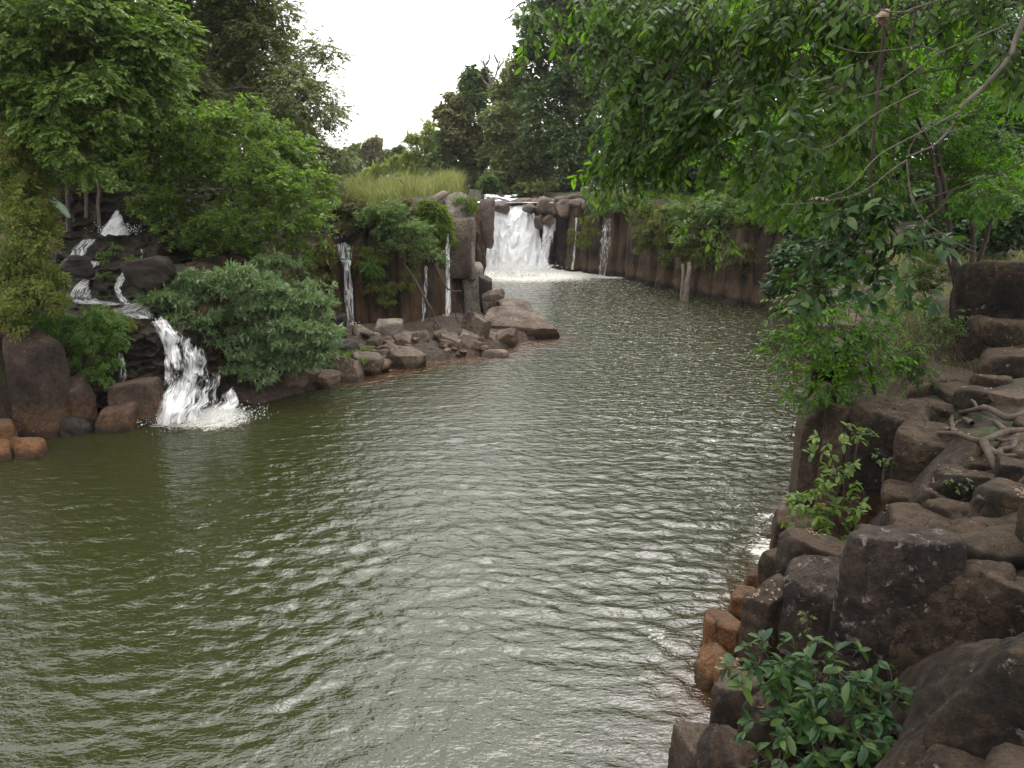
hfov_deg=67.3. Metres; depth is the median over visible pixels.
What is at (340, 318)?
boulder
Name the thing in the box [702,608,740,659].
boulder
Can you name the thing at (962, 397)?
boulder
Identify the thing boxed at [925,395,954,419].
boulder
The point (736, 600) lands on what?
boulder
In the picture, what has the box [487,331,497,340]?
boulder
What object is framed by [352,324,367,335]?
stone
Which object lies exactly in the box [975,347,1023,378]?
boulder
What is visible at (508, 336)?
boulder
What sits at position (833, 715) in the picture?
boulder
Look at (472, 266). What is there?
rock spike
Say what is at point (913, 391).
rock slab
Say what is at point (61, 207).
banana plant
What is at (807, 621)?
creeper
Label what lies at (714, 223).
edge plant
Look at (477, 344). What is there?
stone
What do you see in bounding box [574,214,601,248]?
moss clump
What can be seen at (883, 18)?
dead leaf
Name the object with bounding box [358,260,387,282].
moss clump
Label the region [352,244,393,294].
moss clump
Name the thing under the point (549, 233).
waterfall
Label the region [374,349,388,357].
stone
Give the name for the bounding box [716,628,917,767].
corner shrub
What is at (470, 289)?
rock column
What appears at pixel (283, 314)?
grey green bush
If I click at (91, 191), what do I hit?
fallen trunk
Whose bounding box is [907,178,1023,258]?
undergrowth tree
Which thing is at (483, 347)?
stone
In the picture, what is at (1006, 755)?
boulder
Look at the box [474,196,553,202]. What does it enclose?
river water
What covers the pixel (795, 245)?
undergrowth tree
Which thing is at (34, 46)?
broadleaf tree
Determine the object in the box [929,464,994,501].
boulder
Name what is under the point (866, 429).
seedling
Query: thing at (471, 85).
forest tree
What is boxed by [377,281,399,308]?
moss clump
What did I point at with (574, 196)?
boulder
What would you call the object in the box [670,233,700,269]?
moss clump
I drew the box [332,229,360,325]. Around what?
waterfall
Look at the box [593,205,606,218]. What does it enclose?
edge plant
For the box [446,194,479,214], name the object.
moss clump
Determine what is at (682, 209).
edge plant
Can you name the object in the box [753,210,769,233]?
edge plant
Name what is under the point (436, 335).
stone
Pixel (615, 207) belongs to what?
edge plant
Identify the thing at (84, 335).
bush
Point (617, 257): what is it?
river cliff
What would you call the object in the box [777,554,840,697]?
boulder
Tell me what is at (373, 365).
boulder
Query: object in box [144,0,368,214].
feathery tree
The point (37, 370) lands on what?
rock column
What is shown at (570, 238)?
moss clump
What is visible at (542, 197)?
boulder
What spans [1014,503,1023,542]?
boulder
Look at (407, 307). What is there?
island cliff
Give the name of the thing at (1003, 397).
rock slab
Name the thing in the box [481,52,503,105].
bare tree
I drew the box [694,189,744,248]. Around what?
scrub
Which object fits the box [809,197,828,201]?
dead leaf
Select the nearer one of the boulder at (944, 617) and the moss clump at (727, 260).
the boulder at (944, 617)
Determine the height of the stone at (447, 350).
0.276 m
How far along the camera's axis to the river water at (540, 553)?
17.01 m
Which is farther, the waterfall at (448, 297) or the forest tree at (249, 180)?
the forest tree at (249, 180)
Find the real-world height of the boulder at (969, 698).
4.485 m
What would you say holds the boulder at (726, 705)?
in the river water at (540, 553)
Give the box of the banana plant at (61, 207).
[47,197,69,222]
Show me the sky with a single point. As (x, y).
(408, 53)
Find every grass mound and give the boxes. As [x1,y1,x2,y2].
[303,242,335,289]
[312,240,337,299]
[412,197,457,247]
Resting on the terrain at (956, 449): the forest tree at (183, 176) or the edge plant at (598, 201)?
the forest tree at (183, 176)
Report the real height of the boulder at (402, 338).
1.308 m
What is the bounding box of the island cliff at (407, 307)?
[285,196,485,326]
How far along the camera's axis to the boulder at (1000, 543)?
11.10 m
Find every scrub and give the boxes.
[668,206,715,246]
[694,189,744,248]
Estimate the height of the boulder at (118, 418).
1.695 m
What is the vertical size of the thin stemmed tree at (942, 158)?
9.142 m
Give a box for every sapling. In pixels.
[65,153,69,231]
[70,150,99,217]
[86,149,112,226]
[781,421,871,542]
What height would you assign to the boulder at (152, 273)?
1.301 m
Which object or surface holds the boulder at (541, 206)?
on the boulder at (550, 209)
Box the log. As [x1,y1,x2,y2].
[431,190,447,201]
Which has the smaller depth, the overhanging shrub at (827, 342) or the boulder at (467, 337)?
the overhanging shrub at (827, 342)
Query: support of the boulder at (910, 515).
on the terrain at (956, 449)
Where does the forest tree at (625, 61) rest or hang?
on the terrain at (956, 449)
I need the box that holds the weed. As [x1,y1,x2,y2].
[875,243,962,327]
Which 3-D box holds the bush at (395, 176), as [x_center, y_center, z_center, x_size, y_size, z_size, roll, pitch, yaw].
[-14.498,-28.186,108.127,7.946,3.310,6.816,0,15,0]
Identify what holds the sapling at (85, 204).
on the cascade terrain at (146, 354)
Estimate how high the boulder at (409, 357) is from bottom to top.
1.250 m
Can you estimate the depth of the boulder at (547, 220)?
69.49 m
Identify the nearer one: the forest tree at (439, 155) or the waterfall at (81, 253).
the waterfall at (81, 253)
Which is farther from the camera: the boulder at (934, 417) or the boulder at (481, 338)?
the boulder at (481, 338)
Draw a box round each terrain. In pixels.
[0,169,1023,746]
[45,187,235,423]
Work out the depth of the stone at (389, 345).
35.00 m
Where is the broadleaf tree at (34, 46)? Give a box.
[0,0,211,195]
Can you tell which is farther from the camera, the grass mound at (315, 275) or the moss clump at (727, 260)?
the moss clump at (727, 260)
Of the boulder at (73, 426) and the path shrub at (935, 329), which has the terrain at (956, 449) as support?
the path shrub at (935, 329)
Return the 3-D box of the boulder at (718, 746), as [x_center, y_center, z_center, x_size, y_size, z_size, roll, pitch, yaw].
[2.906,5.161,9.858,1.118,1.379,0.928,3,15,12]
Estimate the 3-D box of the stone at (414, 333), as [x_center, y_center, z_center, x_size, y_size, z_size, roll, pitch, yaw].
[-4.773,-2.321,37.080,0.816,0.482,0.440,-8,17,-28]
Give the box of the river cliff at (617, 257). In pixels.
[564,198,892,399]
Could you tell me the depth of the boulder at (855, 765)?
8.96 m
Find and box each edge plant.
[591,198,604,215]
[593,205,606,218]
[599,195,613,213]
[604,192,624,212]
[608,196,624,212]
[618,196,629,211]
[625,195,645,211]
[634,196,653,213]
[639,202,658,218]
[651,205,673,222]
[664,198,682,222]
[677,200,691,220]
[686,198,705,224]
[695,208,713,225]
[700,201,722,228]
[719,198,745,227]
[719,203,740,225]
[731,202,761,230]
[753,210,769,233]
[759,217,780,235]
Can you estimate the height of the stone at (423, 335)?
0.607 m
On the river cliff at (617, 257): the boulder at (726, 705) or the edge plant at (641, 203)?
the edge plant at (641, 203)
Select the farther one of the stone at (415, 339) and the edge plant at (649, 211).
the edge plant at (649, 211)
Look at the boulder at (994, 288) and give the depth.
21.73 m
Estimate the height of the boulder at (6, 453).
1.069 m
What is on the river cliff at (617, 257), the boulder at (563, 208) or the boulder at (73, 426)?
the boulder at (563, 208)
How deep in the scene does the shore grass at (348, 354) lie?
33.72 m
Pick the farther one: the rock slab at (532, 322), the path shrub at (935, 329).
the rock slab at (532, 322)
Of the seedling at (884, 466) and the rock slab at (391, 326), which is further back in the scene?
the rock slab at (391, 326)
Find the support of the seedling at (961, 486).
on the boulder at (940, 486)
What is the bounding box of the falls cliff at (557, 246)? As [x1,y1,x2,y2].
[478,201,567,269]
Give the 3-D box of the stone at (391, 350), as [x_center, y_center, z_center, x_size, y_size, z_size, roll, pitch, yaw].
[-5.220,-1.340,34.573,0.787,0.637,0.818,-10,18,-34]
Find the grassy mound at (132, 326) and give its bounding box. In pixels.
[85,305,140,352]
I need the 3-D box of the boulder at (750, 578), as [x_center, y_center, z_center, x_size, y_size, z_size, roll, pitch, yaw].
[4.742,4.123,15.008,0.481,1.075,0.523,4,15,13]
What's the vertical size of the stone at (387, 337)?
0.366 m
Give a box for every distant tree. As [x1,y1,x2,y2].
[329,142,365,176]
[334,171,379,183]
[355,134,391,167]
[384,144,405,156]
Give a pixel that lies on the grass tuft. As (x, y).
(727, 190)
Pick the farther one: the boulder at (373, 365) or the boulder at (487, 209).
the boulder at (487, 209)
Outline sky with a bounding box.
[126,0,1022,168]
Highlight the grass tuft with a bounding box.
[715,171,738,203]
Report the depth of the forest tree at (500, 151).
97.51 m
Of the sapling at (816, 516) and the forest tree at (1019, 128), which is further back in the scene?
the forest tree at (1019, 128)
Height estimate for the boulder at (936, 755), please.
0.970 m
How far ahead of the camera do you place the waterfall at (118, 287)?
29.36 m
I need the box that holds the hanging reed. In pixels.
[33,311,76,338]
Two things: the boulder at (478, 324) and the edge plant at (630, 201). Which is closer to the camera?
the boulder at (478, 324)
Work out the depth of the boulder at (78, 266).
28.39 m
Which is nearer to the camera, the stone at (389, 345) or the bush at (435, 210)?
the stone at (389, 345)
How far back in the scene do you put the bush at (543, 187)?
92.20 m
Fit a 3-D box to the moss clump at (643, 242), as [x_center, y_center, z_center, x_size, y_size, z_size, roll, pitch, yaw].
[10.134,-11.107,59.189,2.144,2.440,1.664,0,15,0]
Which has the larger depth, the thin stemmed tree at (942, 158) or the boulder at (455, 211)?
the boulder at (455, 211)
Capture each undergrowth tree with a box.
[757,209,864,300]
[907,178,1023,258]
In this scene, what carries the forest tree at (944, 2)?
on the terrain at (956, 449)
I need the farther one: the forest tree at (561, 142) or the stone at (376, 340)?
the forest tree at (561, 142)
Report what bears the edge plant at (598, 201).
on the river cliff at (617, 257)
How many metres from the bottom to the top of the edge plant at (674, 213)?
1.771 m
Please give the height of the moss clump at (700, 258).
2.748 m
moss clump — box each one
[54,242,141,297]
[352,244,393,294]
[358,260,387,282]
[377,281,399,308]
[397,257,423,293]
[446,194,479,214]
[451,237,461,252]
[567,228,577,243]
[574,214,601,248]
[627,202,664,233]
[630,223,654,254]
[644,213,678,267]
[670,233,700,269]
[691,243,714,275]
[715,241,760,274]
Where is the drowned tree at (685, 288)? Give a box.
[680,262,691,300]
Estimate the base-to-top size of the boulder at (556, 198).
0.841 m
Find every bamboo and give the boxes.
[358,153,405,184]
[397,116,437,177]
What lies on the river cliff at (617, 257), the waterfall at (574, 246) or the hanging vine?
the waterfall at (574, 246)
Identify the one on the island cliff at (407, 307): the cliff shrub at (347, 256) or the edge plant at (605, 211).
the cliff shrub at (347, 256)
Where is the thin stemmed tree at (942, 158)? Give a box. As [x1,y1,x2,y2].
[717,22,1023,285]
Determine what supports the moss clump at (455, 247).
on the island cliff at (407, 307)
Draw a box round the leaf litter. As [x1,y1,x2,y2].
[715,259,1023,708]
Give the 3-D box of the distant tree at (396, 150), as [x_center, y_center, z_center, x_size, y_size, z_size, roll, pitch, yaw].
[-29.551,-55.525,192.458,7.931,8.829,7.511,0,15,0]
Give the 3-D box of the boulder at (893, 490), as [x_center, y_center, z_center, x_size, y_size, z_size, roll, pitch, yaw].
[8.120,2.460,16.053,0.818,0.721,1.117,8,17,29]
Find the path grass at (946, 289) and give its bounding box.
[864,248,1023,398]
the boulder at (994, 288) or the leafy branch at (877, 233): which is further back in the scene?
the boulder at (994, 288)
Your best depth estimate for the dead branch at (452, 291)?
39.51 m
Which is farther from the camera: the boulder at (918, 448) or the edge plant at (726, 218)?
the edge plant at (726, 218)
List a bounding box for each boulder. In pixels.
[0,418,18,440]
[0,439,13,461]
[9,437,47,459]
[58,416,94,435]
[60,255,94,278]
[94,401,137,432]
[107,376,164,425]
[119,255,176,291]
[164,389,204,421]
[279,367,307,389]
[305,368,322,383]
[315,369,340,388]
[329,356,364,382]
[330,313,346,337]
[334,340,359,355]
[350,351,384,374]
[388,346,425,368]
[393,330,411,345]
[439,332,461,348]
[444,192,469,216]
[449,214,475,278]
[459,328,478,348]
[461,312,491,338]
[479,198,494,248]
[479,274,491,313]
[479,335,485,341]
[481,349,508,357]
[482,288,504,314]
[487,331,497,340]
[495,200,509,212]
[496,328,517,345]
[509,199,521,205]
[517,198,531,204]
[522,203,535,213]
[534,215,543,228]
[536,196,550,203]
[536,199,548,216]
[542,215,553,226]
[546,203,557,216]
[554,196,568,202]
[555,199,570,217]
[567,198,583,208]
[569,194,584,198]
[581,200,592,209]
[667,722,737,767]
[694,642,726,691]
[696,723,776,767]
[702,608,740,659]
[709,670,763,728]
[712,655,741,683]
[728,585,753,621]
[737,689,805,767]
[743,569,757,588]
[756,547,776,587]
[769,505,819,548]
[774,527,843,576]
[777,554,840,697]
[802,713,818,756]
[816,693,879,762]
[823,524,966,694]
[839,397,930,532]
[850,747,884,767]
[874,632,1023,767]
[879,502,898,525]
[881,479,913,513]
[885,502,952,529]
[886,559,1016,680]
[890,419,966,482]
[908,485,953,504]
[911,743,985,767]
[915,397,954,422]
[921,498,969,519]
[925,381,964,403]
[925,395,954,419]
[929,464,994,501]
[946,516,1005,534]
[949,259,1023,342]
[952,385,994,414]
[956,315,1023,361]
[960,523,1023,568]
[961,451,991,470]
[967,494,985,518]
[968,374,1012,387]
[970,477,1023,517]
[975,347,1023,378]
[975,569,1023,639]
[984,742,1023,767]
[992,455,1023,483]
[995,432,1023,459]
[1012,416,1023,427]
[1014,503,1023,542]
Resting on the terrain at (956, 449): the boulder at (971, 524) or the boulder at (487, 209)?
the boulder at (971, 524)
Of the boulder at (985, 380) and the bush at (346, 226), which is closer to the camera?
the boulder at (985, 380)
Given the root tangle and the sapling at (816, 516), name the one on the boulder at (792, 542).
the sapling at (816, 516)
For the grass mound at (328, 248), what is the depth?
39.60 m
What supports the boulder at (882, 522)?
on the terrain at (956, 449)
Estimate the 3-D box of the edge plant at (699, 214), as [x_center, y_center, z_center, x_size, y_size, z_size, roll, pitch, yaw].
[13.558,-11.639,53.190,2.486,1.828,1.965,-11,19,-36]
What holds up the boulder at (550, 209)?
on the boulder at (547, 220)
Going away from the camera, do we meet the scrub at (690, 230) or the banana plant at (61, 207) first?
the banana plant at (61, 207)
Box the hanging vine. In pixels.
[869,0,919,246]
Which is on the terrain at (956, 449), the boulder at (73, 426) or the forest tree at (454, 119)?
the forest tree at (454, 119)
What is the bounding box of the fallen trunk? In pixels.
[62,185,185,195]
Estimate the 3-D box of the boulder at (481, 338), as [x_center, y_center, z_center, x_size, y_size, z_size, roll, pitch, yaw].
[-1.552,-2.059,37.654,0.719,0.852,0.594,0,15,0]
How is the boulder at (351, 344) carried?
on the terrain at (956, 449)
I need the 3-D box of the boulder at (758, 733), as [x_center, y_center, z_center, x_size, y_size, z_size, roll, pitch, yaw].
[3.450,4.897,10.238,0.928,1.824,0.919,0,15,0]
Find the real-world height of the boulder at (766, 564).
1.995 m
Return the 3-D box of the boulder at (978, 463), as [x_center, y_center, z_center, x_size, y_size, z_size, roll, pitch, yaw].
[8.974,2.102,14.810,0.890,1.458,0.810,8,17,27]
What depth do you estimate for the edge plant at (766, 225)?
47.97 m
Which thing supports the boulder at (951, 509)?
on the terrain at (956, 449)
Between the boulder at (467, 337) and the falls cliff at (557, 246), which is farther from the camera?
the falls cliff at (557, 246)
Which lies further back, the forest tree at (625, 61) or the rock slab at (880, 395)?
the forest tree at (625, 61)
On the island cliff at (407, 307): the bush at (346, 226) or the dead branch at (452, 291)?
the bush at (346, 226)
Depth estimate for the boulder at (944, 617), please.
9.80 m
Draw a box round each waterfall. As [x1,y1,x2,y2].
[71,239,94,255]
[72,282,99,303]
[91,211,145,236]
[115,274,128,304]
[122,303,149,318]
[138,317,278,431]
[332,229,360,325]
[443,247,450,315]
[484,204,562,278]
[485,194,516,200]
[529,222,554,272]
[571,219,576,268]
[599,218,609,274]
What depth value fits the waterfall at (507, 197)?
81.67 m
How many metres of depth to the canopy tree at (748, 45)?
10.29 m
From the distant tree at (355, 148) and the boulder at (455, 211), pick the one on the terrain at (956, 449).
the distant tree at (355, 148)
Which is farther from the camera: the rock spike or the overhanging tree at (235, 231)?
the rock spike
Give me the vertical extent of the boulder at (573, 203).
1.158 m
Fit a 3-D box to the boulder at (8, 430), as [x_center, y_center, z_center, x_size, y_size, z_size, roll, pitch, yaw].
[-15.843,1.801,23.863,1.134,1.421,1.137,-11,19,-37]
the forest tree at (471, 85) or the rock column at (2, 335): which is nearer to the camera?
the rock column at (2, 335)
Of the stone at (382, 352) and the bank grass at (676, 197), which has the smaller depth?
the stone at (382, 352)
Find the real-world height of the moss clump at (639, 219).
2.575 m
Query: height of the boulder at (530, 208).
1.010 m
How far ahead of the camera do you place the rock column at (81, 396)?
25.54 m
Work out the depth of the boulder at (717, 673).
12.10 m
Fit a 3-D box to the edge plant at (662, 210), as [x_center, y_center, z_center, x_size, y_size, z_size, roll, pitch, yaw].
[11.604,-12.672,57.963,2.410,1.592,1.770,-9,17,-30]
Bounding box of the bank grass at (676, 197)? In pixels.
[553,190,920,218]
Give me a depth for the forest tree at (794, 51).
51.90 m
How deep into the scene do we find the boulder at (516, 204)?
73.09 m
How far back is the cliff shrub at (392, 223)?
39.38 m
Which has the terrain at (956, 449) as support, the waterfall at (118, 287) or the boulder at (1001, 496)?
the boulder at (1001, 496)
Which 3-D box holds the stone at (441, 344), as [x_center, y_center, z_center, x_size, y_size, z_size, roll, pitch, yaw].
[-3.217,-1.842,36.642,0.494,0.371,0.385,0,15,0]
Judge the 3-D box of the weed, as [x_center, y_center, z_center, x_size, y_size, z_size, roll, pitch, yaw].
[12.863,-2.764,24.705,2.967,3.532,1.866,0,15,0]
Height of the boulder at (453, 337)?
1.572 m
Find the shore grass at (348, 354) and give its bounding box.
[333,342,373,364]
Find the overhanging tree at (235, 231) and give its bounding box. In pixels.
[108,92,341,281]
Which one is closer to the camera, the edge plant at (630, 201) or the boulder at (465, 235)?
the boulder at (465, 235)
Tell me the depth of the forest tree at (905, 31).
41.19 m
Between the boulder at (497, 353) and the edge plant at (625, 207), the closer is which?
the boulder at (497, 353)
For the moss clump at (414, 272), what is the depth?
40.73 m
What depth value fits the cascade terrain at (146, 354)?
29.61 m
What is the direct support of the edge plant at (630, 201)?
on the river cliff at (617, 257)
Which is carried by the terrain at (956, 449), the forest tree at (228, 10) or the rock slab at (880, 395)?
the forest tree at (228, 10)
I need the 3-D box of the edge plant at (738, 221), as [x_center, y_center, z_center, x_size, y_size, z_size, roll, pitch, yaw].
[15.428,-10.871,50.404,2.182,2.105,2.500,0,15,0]
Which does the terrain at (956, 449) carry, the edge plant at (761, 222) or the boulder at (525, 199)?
the boulder at (525, 199)
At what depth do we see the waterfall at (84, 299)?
29.01 m
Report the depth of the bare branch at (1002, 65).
7.91 m
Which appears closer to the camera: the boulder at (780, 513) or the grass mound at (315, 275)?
the boulder at (780, 513)
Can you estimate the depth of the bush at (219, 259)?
31.01 m
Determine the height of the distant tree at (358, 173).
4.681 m
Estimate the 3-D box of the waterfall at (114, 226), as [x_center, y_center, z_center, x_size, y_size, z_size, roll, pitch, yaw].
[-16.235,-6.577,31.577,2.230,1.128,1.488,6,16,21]
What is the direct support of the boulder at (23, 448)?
in the river water at (540, 553)
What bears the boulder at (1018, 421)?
on the terrain at (956, 449)
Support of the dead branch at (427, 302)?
on the terrain at (956, 449)
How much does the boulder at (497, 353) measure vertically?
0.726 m
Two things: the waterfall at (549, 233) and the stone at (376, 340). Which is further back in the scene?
the waterfall at (549, 233)
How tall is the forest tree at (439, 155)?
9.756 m
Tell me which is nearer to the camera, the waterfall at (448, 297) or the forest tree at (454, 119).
the waterfall at (448, 297)
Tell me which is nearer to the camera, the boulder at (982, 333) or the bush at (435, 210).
the boulder at (982, 333)
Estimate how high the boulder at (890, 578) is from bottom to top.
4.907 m
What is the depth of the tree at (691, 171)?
63.10 m
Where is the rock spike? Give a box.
[468,242,474,279]
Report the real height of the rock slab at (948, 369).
1.270 m
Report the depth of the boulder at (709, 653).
12.62 m
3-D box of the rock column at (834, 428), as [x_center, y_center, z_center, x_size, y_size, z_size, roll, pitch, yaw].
[8.045,2.270,18.732,1.292,3.850,1.287,0,15,0]
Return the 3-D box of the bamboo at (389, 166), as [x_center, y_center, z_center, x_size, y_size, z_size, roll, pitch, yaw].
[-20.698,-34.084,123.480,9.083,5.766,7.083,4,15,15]
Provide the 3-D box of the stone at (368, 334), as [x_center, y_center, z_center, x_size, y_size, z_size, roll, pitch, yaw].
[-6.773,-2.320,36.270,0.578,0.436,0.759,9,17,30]
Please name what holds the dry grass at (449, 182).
on the terrain at (956, 449)
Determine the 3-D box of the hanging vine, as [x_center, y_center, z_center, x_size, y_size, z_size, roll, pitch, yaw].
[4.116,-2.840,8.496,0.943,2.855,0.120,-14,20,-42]
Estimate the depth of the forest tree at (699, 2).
68.39 m
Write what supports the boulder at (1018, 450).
on the terrain at (956, 449)
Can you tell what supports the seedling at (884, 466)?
on the terrain at (956, 449)
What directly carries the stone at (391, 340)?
on the terrain at (956, 449)
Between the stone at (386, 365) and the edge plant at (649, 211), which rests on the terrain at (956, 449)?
the stone at (386, 365)
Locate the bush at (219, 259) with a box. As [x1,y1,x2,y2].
[170,224,307,385]
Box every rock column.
[0,326,6,353]
[2,323,70,438]
[67,374,97,424]
[461,262,483,313]
[738,574,783,687]
[789,381,833,507]
[814,400,852,527]
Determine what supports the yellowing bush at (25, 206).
on the terrain at (956, 449)
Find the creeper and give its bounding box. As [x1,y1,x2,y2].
[797,609,817,645]
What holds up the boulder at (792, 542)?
on the terrain at (956, 449)
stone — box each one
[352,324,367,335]
[359,330,373,338]
[366,335,381,346]
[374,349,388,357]
[379,341,397,349]
[381,360,390,370]
[382,339,395,344]
[383,335,392,339]
[389,348,398,355]
[410,331,420,339]
[412,337,419,342]
[416,330,429,341]
[433,329,447,340]
[439,339,452,346]
[439,342,448,347]
[443,348,450,352]
[472,340,484,350]
[480,345,487,350]
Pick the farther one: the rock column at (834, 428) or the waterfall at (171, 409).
the waterfall at (171, 409)
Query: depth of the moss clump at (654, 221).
57.22 m
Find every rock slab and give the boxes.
[374,318,402,335]
[484,306,559,338]
[496,298,530,307]
[860,392,900,398]
[906,382,930,398]
[920,360,974,382]
[985,388,1023,405]
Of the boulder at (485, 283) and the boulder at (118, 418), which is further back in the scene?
the boulder at (485, 283)
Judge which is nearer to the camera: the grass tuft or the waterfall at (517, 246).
the grass tuft
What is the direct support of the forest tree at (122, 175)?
on the terrain at (956, 449)
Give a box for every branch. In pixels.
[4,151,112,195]
[403,262,441,329]
[434,263,465,325]
[707,59,1023,325]
[775,0,1023,252]
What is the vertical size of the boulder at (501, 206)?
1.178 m
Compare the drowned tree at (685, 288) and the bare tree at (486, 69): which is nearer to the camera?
the drowned tree at (685, 288)
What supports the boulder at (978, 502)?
on the terrain at (956, 449)
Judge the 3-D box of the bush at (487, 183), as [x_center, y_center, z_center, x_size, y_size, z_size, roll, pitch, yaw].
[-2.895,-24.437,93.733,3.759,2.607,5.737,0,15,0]
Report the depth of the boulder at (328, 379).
30.68 m
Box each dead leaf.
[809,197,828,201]
[874,8,889,25]
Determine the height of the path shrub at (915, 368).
1.690 m
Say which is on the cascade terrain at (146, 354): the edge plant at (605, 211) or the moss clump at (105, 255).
the moss clump at (105, 255)
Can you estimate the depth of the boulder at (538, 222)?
70.00 m
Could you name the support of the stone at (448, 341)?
on the terrain at (956, 449)
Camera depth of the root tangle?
15.07 m
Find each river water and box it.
[0,269,848,767]
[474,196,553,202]
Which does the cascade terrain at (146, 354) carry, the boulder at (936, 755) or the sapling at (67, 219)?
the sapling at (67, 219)
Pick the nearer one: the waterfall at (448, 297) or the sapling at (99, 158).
the sapling at (99, 158)
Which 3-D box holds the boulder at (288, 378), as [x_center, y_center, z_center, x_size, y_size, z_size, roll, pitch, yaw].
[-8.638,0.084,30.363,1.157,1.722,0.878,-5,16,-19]
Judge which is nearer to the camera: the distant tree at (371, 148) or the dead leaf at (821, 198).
the dead leaf at (821, 198)
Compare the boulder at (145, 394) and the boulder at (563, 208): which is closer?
the boulder at (145, 394)
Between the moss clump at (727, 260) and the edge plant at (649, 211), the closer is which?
the moss clump at (727, 260)
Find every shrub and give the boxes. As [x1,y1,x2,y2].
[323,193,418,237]
[336,245,362,282]
[352,194,451,266]
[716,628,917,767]
[746,279,933,420]
[876,333,949,397]
[915,309,972,351]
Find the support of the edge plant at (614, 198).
on the river cliff at (617, 257)
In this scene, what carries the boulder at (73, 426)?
in the river water at (540, 553)
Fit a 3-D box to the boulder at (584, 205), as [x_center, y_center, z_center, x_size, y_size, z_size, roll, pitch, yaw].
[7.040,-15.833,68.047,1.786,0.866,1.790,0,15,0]
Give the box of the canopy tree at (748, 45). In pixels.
[503,0,1023,270]
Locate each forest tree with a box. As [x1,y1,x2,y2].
[62,1,214,188]
[70,0,251,185]
[136,2,314,188]
[190,156,337,210]
[419,126,498,196]
[431,88,494,184]
[454,63,495,187]
[472,52,560,196]
[510,0,621,191]
[591,0,663,193]
[636,0,868,78]
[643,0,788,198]
[727,0,861,203]
[810,0,984,224]
[848,0,1023,126]
[911,0,1023,227]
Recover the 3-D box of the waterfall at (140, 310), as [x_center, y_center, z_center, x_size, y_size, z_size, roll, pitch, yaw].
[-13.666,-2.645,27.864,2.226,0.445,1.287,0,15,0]
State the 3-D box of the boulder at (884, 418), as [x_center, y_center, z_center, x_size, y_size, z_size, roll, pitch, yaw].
[8.756,2.264,18.035,1.827,3.963,1.409,8,17,26]
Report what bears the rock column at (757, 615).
in the river water at (540, 553)
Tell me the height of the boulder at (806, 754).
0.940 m
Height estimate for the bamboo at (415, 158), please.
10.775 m
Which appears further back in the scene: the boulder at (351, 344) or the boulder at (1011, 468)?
the boulder at (351, 344)
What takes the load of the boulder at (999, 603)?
on the terrain at (956, 449)
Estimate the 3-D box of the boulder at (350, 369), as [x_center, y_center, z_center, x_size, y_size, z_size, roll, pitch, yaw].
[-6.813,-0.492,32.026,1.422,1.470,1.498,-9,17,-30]
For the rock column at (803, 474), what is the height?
4.321 m
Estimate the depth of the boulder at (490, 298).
43.08 m
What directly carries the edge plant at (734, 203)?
on the river cliff at (617, 257)
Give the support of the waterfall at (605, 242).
on the river cliff at (617, 257)
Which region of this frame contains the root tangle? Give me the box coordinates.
[936,399,1023,482]
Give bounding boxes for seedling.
[842,426,878,461]
[871,448,893,481]
[943,472,976,501]
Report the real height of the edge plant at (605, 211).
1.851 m
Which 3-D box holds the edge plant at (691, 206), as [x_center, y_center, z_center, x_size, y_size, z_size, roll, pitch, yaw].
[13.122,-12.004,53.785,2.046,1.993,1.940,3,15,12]
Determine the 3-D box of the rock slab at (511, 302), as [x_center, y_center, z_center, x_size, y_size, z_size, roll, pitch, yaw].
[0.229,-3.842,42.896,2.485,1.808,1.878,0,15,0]
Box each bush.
[0,120,73,342]
[23,303,134,390]
[133,248,348,392]
[380,171,417,185]
[474,173,502,193]
[511,177,560,195]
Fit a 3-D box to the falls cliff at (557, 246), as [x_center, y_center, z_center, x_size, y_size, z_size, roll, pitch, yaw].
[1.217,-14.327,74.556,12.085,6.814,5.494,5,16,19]
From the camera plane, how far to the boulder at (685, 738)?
10.24 m
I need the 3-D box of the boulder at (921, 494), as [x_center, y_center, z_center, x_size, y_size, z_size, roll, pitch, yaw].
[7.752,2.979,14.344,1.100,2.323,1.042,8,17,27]
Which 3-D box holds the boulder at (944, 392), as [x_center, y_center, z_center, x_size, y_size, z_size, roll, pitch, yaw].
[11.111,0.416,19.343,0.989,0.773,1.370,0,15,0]
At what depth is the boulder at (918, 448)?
16.28 m
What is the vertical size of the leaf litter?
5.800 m

